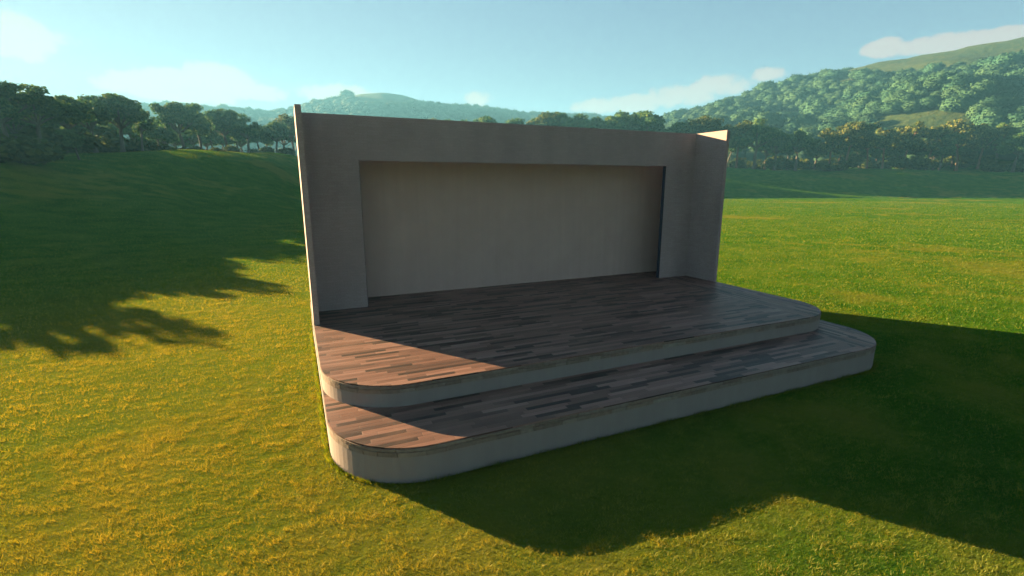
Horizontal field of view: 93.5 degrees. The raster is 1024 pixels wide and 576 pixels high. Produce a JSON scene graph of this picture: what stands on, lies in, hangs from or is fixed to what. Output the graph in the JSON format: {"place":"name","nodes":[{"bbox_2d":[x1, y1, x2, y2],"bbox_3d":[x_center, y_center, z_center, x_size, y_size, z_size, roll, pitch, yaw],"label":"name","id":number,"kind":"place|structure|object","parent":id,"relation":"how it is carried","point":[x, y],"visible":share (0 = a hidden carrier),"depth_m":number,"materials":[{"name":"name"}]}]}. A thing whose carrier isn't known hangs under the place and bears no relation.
{"place":"outdoors","nodes":[
{"label":"outdoors","id":0,"kind":"place"},
{"bbox_2d":[0,149,1023,575],"bbox_3d":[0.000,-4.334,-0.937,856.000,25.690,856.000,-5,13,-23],"label":"ground","id":1,"kind":"structure","parent":0,"point":[944,184],"depth_m":11.02,"materials":[{"name":"green plant"}]},
{"bbox_2d":[0,80,55,137],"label":"broad tree","id":2,"kind":"object","parent":1,"relation":"on","point":[10,96],"visible":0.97,"depth_m":85.78,"materials":[{"name":"green plant"}]},
{"bbox_2d":[7,83,81,142],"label":"broad tree","id":3,"kind":"object","parent":1,"relation":"on","point":[57,110],"visible":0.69,"depth_m":90.93,"materials":[{"name":"green plant"}]},
{"bbox_2d":[32,95,96,152],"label":"broad tree","id":4,"kind":"object","parent":1,"relation":"on","point":[84,106],"visible":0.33,"depth_m":100.84,"materials":[{"name":"green plant"}]},
{"bbox_2d":[55,131,110,152],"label":"shrub","id":5,"kind":"object","parent":1,"relation":"on","point":[91,141],"visible":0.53,"depth_m":101.40,"materials":[{"name":"green plant"}]},
{"bbox_2d":[70,94,116,152],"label":"broad tree","id":6,"kind":"object","parent":1,"relation":"on","point":[101,111],"visible":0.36,"depth_m":118.96,"materials":[{"name":"green plant"}]},
{"bbox_2d":[93,126,127,145],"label":"shrub","id":7,"kind":"object","parent":1,"relation":"on","point":[114,137],"visible":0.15,"depth_m":150.37,"materials":[{"name":"green plant"}]},
{"bbox_2d":[88,93,149,151],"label":"broad tree","id":8,"kind":"object","parent":1,"relation":"on","point":[129,111],"visible":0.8,"depth_m":127.94,"materials":[{"name":"green plant"}]},
{"bbox_2d":[112,121,147,141],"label":"broad tree","id":9,"kind":"object","parent":1,"relation":"on","point":[128,130],"visible":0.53,"depth_m":169.65,"materials":[{"name":"green plant"}]},
{"bbox_2d":[128,139,158,151],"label":"shrub","id":10,"kind":"object","parent":1,"relation":"on","point":[149,145],"visible":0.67,"depth_m":153.88,"materials":[{"name":"green plant"}]},
{"bbox_2d":[132,109,157,150],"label":"slender tree","id":11,"kind":"object","parent":1,"relation":"on","point":[142,128],"visible":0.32,"depth_m":146.55,"materials":[{"name":"green plant"}]},
{"bbox_2d":[145,119,172,145],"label":"slender tree","id":12,"kind":"object","parent":1,"relation":"on","point":[155,134],"visible":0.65,"depth_m":185.98,"materials":[{"name":"green plant"}]},
{"bbox_2d":[146,130,178,143],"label":"broad tree","id":13,"kind":"object","parent":1,"relation":"on","point":[173,134],"visible":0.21,"depth_m":196.53,"materials":[{"name":"green plant"}]},
{"bbox_2d":[148,101,206,147],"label":"broad tree","id":14,"kind":"object","parent":1,"relation":"on","point":[171,116],"visible":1,"depth_m":173.78,"materials":[{"name":"green plant"}]},
{"bbox_2d":[177,125,204,145],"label":"broad tree","id":15,"kind":"object","parent":1,"relation":"on","point":[191,139],"visible":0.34,"depth_m":225.10,"materials":[{"name":"green plant"}]},
{"bbox_2d":[181,102,214,148],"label":"slender tree","id":16,"kind":"object","parent":1,"relation":"on","point":[205,128],"visible":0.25,"depth_m":191.85,"materials":[{"name":"green plant"}]},
{"bbox_2d":[197,134,223,149],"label":"broad tree","id":17,"kind":"object","parent":1,"relation":"on","point":[218,138],"visible":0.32,"depth_m":253.53,"materials":[{"name":"green plant"}]},
{"bbox_2d":[202,108,246,146],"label":"broad tree","id":18,"kind":"object","parent":1,"relation":"on","point":[220,119],"visible":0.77,"depth_m":203.78,"materials":[{"name":"green plant"}]},
{"bbox_2d":[220,124,251,147],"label":"broad tree","id":19,"kind":"object","parent":1,"relation":"on","point":[238,139],"visible":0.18,"depth_m":235.10,"materials":[{"name":"green plant"}]},
{"bbox_2d":[228,116,266,152],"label":"broad tree","id":20,"kind":"object","parent":1,"relation":"on","point":[239,128],"visible":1,"depth_m":200.90,"materials":[{"name":"green plant"}]},
{"bbox_2d":[258,121,289,152],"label":"broad tree","id":21,"kind":"object","parent":1,"relation":"on","point":[276,130],"visible":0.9,"depth_m":226.31,"materials":[{"name":"green plant"}]},
{"bbox_2d":[273,113,295,155],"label":"broad tree","id":22,"kind":"object","parent":1,"relation":"on","point":[289,121],"visible":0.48,"depth_m":237.84,"materials":[{"name":"green plant"}]},
{"bbox_2d":[460,115,497,122],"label":"broad tree","id":23,"kind":"object","parent":1,"relation":"on","point":[489,119],"visible":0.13,"depth_m":321.50,"materials":[{"name":"green plant"}]},
{"bbox_2d":[526,112,560,125],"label":"tree","id":24,"kind":"object","parent":1,"relation":"on","point":[544,119],"visible":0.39,"depth_m":315.92,"materials":[{"name":"green plant"}]},
{"bbox_2d":[526,111,567,125],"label":"broad tree","id":25,"kind":"object","parent":1,"relation":"on","point":[562,115],"visible":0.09,"depth_m":321.39,"materials":[{"name":"green plant"}]},
{"bbox_2d":[561,116,582,126],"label":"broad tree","id":26,"kind":"object","parent":1,"relation":"on","point":[566,121],"visible":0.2,"depth_m":318.74,"materials":[{"name":"green plant"}]},
{"bbox_2d":[559,113,597,127],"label":"broad tree","id":27,"kind":"object","parent":1,"relation":"on","point":[582,125],"visible":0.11,"depth_m":317.07,"materials":[{"name":"green plant"}]},
{"bbox_2d":[294,104,875,482],"bbox_3d":[2.246,-1.528,15.205,16.029,7.640,10.385,-5,13,-23],"label":"outdoor stage","id":28,"kind":"object","parent":1,"relation":"on","point":[482,294],"visible":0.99,"depth_m":15.50,"materials":[{"name":"stone"}]},
{"bbox_2d":[578,116,606,128],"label":"broad tree","id":29,"kind":"object","parent":1,"relation":"on","point":[600,122],"visible":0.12,"depth_m":317.33,"materials":[{"name":"green plant"}]},
{"bbox_2d":[601,110,636,129],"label":"broad tree","id":30,"kind":"object","parent":1,"relation":"on","point":[620,120],"visible":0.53,"depth_m":303.94,"materials":[{"name":"green plant"}]},
{"bbox_2d":[626,110,665,131],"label":"broad tree","id":31,"kind":"object","parent":1,"relation":"on","point":[647,119],"visible":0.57,"depth_m":299.69,"materials":[{"name":"green plant"}]},
{"bbox_2d":[661,122,685,132],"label":"tree","id":32,"kind":"object","parent":1,"relation":"on","point":[676,127],"visible":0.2,"depth_m":292.59,"materials":[{"name":"green plant"}]},
{"bbox_2d":[678,117,703,133],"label":"pine tree","id":33,"kind":"object","parent":1,"relation":"on","point":[690,124],"visible":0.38,"depth_m":288.62,"materials":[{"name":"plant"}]},
{"bbox_2d":[692,115,723,133],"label":"pine tree","id":34,"kind":"object","parent":1,"relation":"on","point":[707,124],"visible":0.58,"depth_m":281.71,"materials":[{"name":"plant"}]},
{"bbox_2d":[728,157,747,167],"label":"shrub","id":35,"kind":"object","parent":1,"relation":"on","point":[742,163],"visible":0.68,"depth_m":296.34,"materials":[{"name":"green plant"}]},
{"bbox_2d":[722,120,754,167],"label":"pine tree","id":36,"kind":"object","parent":1,"relation":"on","point":[739,129],"visible":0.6,"depth_m":286.59,"materials":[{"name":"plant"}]},
{"bbox_2d":[729,118,785,168],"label":"broad tree","id":37,"kind":"object","parent":1,"relation":"on","point":[760,132],"visible":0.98,"depth_m":277.35,"materials":[{"name":"green plant"}]},
{"bbox_2d":[751,142,778,169],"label":"broad tree","id":38,"kind":"object","parent":1,"relation":"on","point":[770,151],"visible":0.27,"depth_m":302.81,"materials":[{"name":"green plant"}]},
{"bbox_2d":[764,156,787,169],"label":"shrub","id":39,"kind":"object","parent":1,"relation":"on","point":[780,161],"visible":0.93,"depth_m":287.17,"materials":[{"name":"green plant"}]},
{"bbox_2d":[760,131,797,169],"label":"broad tree","id":40,"kind":"object","parent":1,"relation":"on","point":[779,147],"visible":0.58,"depth_m":279.89,"materials":[{"name":"green plant"}]},
{"bbox_2d":[785,157,802,169],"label":"shrub","id":41,"kind":"object","parent":1,"relation":"on","point":[790,164],"visible":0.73,"depth_m":296.28,"materials":[{"name":"green plant"}]},
{"bbox_2d":[783,129,821,170],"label":"broad tree","id":42,"kind":"object","parent":1,"relation":"on","point":[807,142],"visible":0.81,"depth_m":279.15,"materials":[{"name":"green plant"}]},
{"bbox_2d":[798,158,812,169],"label":"shrub","id":43,"kind":"object","parent":1,"relation":"on","point":[806,163],"visible":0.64,"depth_m":309.18,"materials":[{"name":"green plant"}]},
{"bbox_2d":[803,144,828,168],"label":"broad tree","id":44,"kind":"object","parent":1,"relation":"on","point":[814,152],"visible":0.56,"depth_m":293.98,"materials":[{"name":"green plant"}]},
{"bbox_2d":[817,162,838,170],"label":"shrub","id":45,"kind":"object","parent":1,"relation":"on","point":[828,167],"visible":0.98,"depth_m":273.68,"materials":[{"name":"green plant"}]},
{"bbox_2d":[816,128,853,163],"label":"pine tree","id":46,"kind":"object","parent":1,"relation":"on","point":[830,137],"visible":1,"depth_m":275.86,"materials":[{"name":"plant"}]},
{"bbox_2d":[838,153,864,168],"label":"shrub","id":47,"kind":"object","parent":1,"relation":"on","point":[853,161],"visible":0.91,"depth_m":279.43,"materials":[{"name":"green plant"}]},
{"bbox_2d":[833,121,881,160],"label":"pine tree","id":48,"kind":"object","parent":1,"relation":"on","point":[858,129],"visible":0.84,"depth_m":272.55,"materials":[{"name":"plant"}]},
{"bbox_2d":[848,147,879,168],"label":"broad tree","id":49,"kind":"object","parent":1,"relation":"on","point":[863,152],"visible":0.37,"depth_m":291.29,"materials":[{"name":"green plant"}]},
{"bbox_2d":[854,132,884,168],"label":"pine tree","id":50,"kind":"object","parent":1,"relation":"on","point":[875,139],"visible":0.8,"depth_m":274.64,"materials":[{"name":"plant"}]},
{"bbox_2d":[859,160,887,168],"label":"shrub","id":51,"kind":"object","parent":1,"relation":"on","point":[877,165],"visible":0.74,"depth_m":292.99,"materials":[{"name":"green plant"}]},
{"bbox_2d":[873,127,900,168],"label":"pine tree","id":52,"kind":"object","parent":1,"relation":"on","point":[891,136],"visible":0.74,"depth_m":276.48,"materials":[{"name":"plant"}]},
{"bbox_2d":[881,146,913,168],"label":"broad tree","id":53,"kind":"object","parent":1,"relation":"on","point":[889,152],"visible":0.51,"depth_m":291.62,"materials":[{"name":"green plant"}]},
{"bbox_2d":[886,156,909,168],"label":"shrub","id":54,"kind":"object","parent":1,"relation":"on","point":[896,162],"visible":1,"depth_m":278.55,"materials":[{"name":"green plant"}]},
{"bbox_2d":[891,121,930,156],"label":"pine tree","id":55,"kind":"object","parent":1,"relation":"on","point":[911,137],"visible":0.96,"depth_m":277.25,"materials":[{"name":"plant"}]},
{"bbox_2d":[906,154,932,169],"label":"shrub","id":56,"kind":"object","parent":1,"relation":"on","point":[919,162],"visible":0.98,"depth_m":277.98,"materials":[{"name":"green plant"}]},
{"bbox_2d":[911,126,958,169],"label":"pine tree","id":57,"kind":"object","parent":1,"relation":"on","point":[937,132],"visible":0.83,"depth_m":276.59,"materials":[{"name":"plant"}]},
{"bbox_2d":[932,132,966,169],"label":"slender tree","id":58,"kind":"object","parent":1,"relation":"on","point":[948,148],"visible":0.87,"depth_m":274.88,"materials":[{"name":"green plant"}]},
{"bbox_2d":[942,118,981,170],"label":"pine tree","id":59,"kind":"object","parent":1,"relation":"on","point":[967,129],"visible":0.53,"depth_m":278.94,"materials":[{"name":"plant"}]},
{"bbox_2d":[966,123,1013,168],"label":"pine tree","id":60,"kind":"object","parent":1,"relation":"on","point":[988,133],"visible":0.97,"depth_m":276.98,"materials":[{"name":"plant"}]},
{"bbox_2d":[978,122,1021,161],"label":"broad tree","id":61,"kind":"object","parent":1,"relation":"on","point":[1014,130],"visible":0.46,"depth_m":277.54,"materials":[{"name":"green plant"}]},
{"bbox_2d":[995,132,1023,171],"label":"broad tree","id":62,"kind":"object","parent":1,"relation":"on","point":[1010,145],"visible":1,"depth_m":259.68,"materials":[{"name":"green plant"}]},
{"bbox_2d":[0,0,1023,115],"label":"sky","id":63,"kind":"structure","parent":0,"point":[602,57],"materials":[{"name":"blue"}]},
{"bbox_2d":[355,37,1023,160],"bbox_3d":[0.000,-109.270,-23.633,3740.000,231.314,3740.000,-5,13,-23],"label":"hills","id":64,"kind":"structure","parent":0,"point":[934,116],"depth_m":562.93,"materials":[{"name":"green plant"}]},
{"bbox_2d":[123,58,1023,162],"bbox_3d":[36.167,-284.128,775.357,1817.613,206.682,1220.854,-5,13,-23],"label":"distant wood","id":65,"kind":"object","parent":64,"relation":"on","point":[347,104],"visible":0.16,"depth_m":982.91,"materials":[{"name":"green plant"}]},
{"bbox_2d":[667,108,689,119],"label":"hill tree","id":66,"kind":"object","parent":64,"relation":"on","point":[675,114],"visible":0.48,"depth_m":658.12,"materials":[{"name":"green plant"}]},
{"bbox_2d":[712,98,734,108],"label":"hill tree","id":67,"kind":"object","parent":64,"relation":"on","point":[724,102],"visible":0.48,"depth_m":591.27,"materials":[{"name":"green plant"}]},
{"bbox_2d":[727,111,752,120],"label":"hill tree","id":68,"kind":"object","parent":64,"relation":"on","point":[740,115],"visible":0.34,"depth_m":481.87,"materials":[{"name":"green plant"}]},
{"bbox_2d":[752,80,774,91],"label":"hill tree","id":69,"kind":"object","parent":64,"relation":"on","point":[763,86],"visible":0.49,"depth_m":658.26,"materials":[{"name":"green plant"}]},
{"bbox_2d":[751,110,787,126],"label":"hill tree","id":70,"kind":"object","parent":64,"relation":"on","point":[775,119],"visible":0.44,"depth_m":432.94,"materials":[{"name":"green plant"}]},
{"bbox_2d":[781,89,813,103],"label":"hill tree","id":71,"kind":"object","parent":64,"relation":"on","point":[794,96],"visible":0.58,"depth_m":553.73,"materials":[{"name":"green plant"}]},
{"bbox_2d":[787,113,817,124],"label":"hill tree","id":72,"kind":"object","parent":64,"relation":"on","point":[805,118],"visible":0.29,"depth_m":423.01,"materials":[{"name":"green plant"}]},
{"bbox_2d":[799,126,823,139],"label":"hill tree","id":73,"kind":"object","parent":64,"relation":"on","point":[815,132],"visible":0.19,"depth_m":379.38,"materials":[{"name":"green plant"}]},
{"bbox_2d":[800,99,834,116],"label":"hill tree","id":74,"kind":"object","parent":64,"relation":"on","point":[819,107],"visible":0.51,"depth_m":490.80,"materials":[{"name":"green plant"}]},
{"bbox_2d":[817,120,843,129],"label":"hill tree","id":75,"kind":"object","parent":64,"relation":"on","point":[831,124],"visible":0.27,"depth_m":390.10,"materials":[{"name":"green plant"}]},
{"bbox_2d":[820,69,843,78],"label":"hill tree","id":76,"kind":"object","parent":64,"relation":"on","point":[836,74],"visible":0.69,"depth_m":613.17,"materials":[{"name":"green plant"}]},
{"bbox_2d":[846,104,864,116],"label":"hill tree","id":77,"kind":"object","parent":64,"relation":"on","point":[856,110],"visible":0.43,"depth_m":418.28,"materials":[{"name":"green plant"}]},
{"bbox_2d":[851,68,873,80],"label":"hill tree","id":78,"kind":"object","parent":64,"relation":"on","point":[861,73],"visible":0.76,"depth_m":548.72,"materials":[{"name":"green plant"}]},
{"bbox_2d":[851,95,877,107],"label":"hill tree","id":79,"kind":"object","parent":64,"relation":"on","point":[863,100],"visible":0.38,"depth_m":432.50,"materials":[{"name":"green plant"}]},
{"bbox_2d":[855,77,875,88],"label":"hill tree","id":80,"kind":"object","parent":64,"relation":"on","point":[863,82],"visible":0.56,"depth_m":512.40,"materials":[{"name":"green plant"}]},
{"bbox_2d":[853,88,881,100],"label":"hill tree","id":81,"kind":"object","parent":64,"relation":"on","point":[876,92],"visible":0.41,"depth_m":452.71,"materials":[{"name":"green plant"}]},
{"bbox_2d":[861,103,883,116],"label":"hill tree","id":82,"kind":"object","parent":64,"relation":"on","point":[872,110],"visible":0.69,"depth_m":399.61,"materials":[{"name":"green plant"}]},
{"bbox_2d":[879,101,902,114],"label":"hill tree","id":83,"kind":"object","parent":64,"relation":"on","point":[890,108],"visible":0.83,"depth_m":386.65,"materials":[{"name":"green plant"}]},
{"bbox_2d":[884,91,911,102],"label":"hill tree","id":84,"kind":"object","parent":64,"relation":"on","point":[893,97],"visible":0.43,"depth_m":396.85,"materials":[{"name":"green plant"}]},
{"bbox_2d":[888,75,918,87],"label":"hill tree","id":85,"kind":"object","parent":64,"relation":"on","point":[900,81],"visible":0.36,"depth_m":428.46,"materials":[{"name":"green plant"}]},
{"bbox_2d":[896,93,922,102],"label":"hill tree","id":86,"kind":"object","parent":64,"relation":"on","point":[908,97],"visible":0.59,"depth_m":383.82,"materials":[{"name":"green plant"}]},
{"bbox_2d":[900,98,921,112],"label":"hill tree","id":87,"kind":"object","parent":64,"relation":"on","point":[909,106],"visible":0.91,"depth_m":378.07,"materials":[{"name":"green plant"}]},
{"bbox_2d":[918,95,941,108],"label":"hill tree","id":88,"kind":"object","parent":64,"relation":"on","point":[929,102],"visible":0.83,"depth_m":370.58,"materials":[{"name":"green plant"}]},
{"bbox_2d":[921,62,945,74],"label":"hill tree","id":89,"kind":"object","parent":64,"relation":"on","point":[932,67],"visible":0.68,"depth_m":502.04,"materials":[{"name":"green plant"}]},
{"bbox_2d":[919,76,948,90],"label":"hill tree","id":90,"kind":"object","parent":64,"relation":"on","point":[932,84],"visible":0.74,"depth_m":389.09,"materials":[{"name":"green plant"}]},
{"bbox_2d":[925,70,956,79],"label":"hill tree","id":91,"kind":"object","parent":64,"relation":"on","point":[938,74],"visible":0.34,"depth_m":397.90,"materials":[{"name":"green plant"}]},
{"bbox_2d":[940,84,969,98],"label":"hill tree","id":92,"kind":"object","parent":64,"relation":"on","point":[949,91],"visible":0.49,"depth_m":368.21,"materials":[{"name":"green plant"}]},
{"bbox_2d":[940,79,969,90],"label":"hill tree","id":93,"kind":"object","parent":64,"relation":"on","point":[955,82],"visible":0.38,"depth_m":374.70,"materials":[{"name":"green plant"}]},
{"bbox_2d":[937,93,975,112],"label":"hill tree","id":94,"kind":"object","parent":64,"relation":"on","point":[957,103],"visible":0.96,"depth_m":354.27,"materials":[{"name":"green plant"}]},
{"bbox_2d":[947,73,975,82],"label":"hill tree","id":95,"kind":"object","parent":64,"relation":"on","point":[963,77],"visible":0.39,"depth_m":382.64,"materials":[{"name":"green plant"}]},
{"bbox_2d":[956,88,984,98],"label":"hill tree","id":96,"kind":"object","parent":64,"relation":"on","point":[975,93],"visible":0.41,"depth_m":355.41,"materials":[{"name":"green plant"}]},
{"bbox_2d":[963,101,995,118],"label":"hill tree","id":97,"kind":"object","parent":64,"relation":"on","point":[977,107],"visible":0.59,"depth_m":341.25,"materials":[{"name":"green plant"}]},
{"bbox_2d":[968,81,1001,98],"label":"hill tree","id":98,"kind":"object","parent":64,"relation":"on","point":[989,88],"visible":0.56,"depth_m":355.40,"materials":[{"name":"green plant"}]},
{"bbox_2d":[969,106,1008,123],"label":"hill tree","id":99,"kind":"object","parent":64,"relation":"on","point":[991,111],"visible":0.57,"depth_m":330.71,"materials":[{"name":"green plant"}]},
{"bbox_2d":[965,95,1012,110],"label":"hill tree","id":100,"kind":"object","parent":64,"relation":"on","point":[998,101],"visible":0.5,"depth_m":339.21,"materials":[{"name":"green plant"}]},
{"bbox_2d":[975,114,1005,127],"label":"hill tree","id":101,"kind":"object","parent":64,"relation":"on","point":[993,121],"visible":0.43,"depth_m":322.14,"materials":[{"name":"green plant"}]},
{"bbox_2d":[972,62,1010,74],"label":"hill tree","id":102,"kind":"object","parent":64,"relation":"on","point":[996,68],"visible":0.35,"depth_m":428.38,"materials":[{"name":"green plant"}]},
{"bbox_2d":[987,50,1023,66],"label":"hill tree","id":103,"kind":"object","parent":64,"relation":"on","point":[1010,59],"visible":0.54,"depth_m":447.02,"materials":[{"name":"green plant"}]},
{"bbox_2d":[1001,71,1023,79],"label":"hill tree","id":104,"kind":"object","parent":64,"relation":"on","point":[1018,75],"visible":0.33,"depth_m":397.23,"materials":[{"name":"green plant"}]},
{"bbox_2d":[1004,111,1023,123],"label":"hill tree","id":105,"kind":"object","parent":64,"relation":"on","point":[1016,117],"visible":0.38,"depth_m":316.59,"materials":[{"name":"green plant"}]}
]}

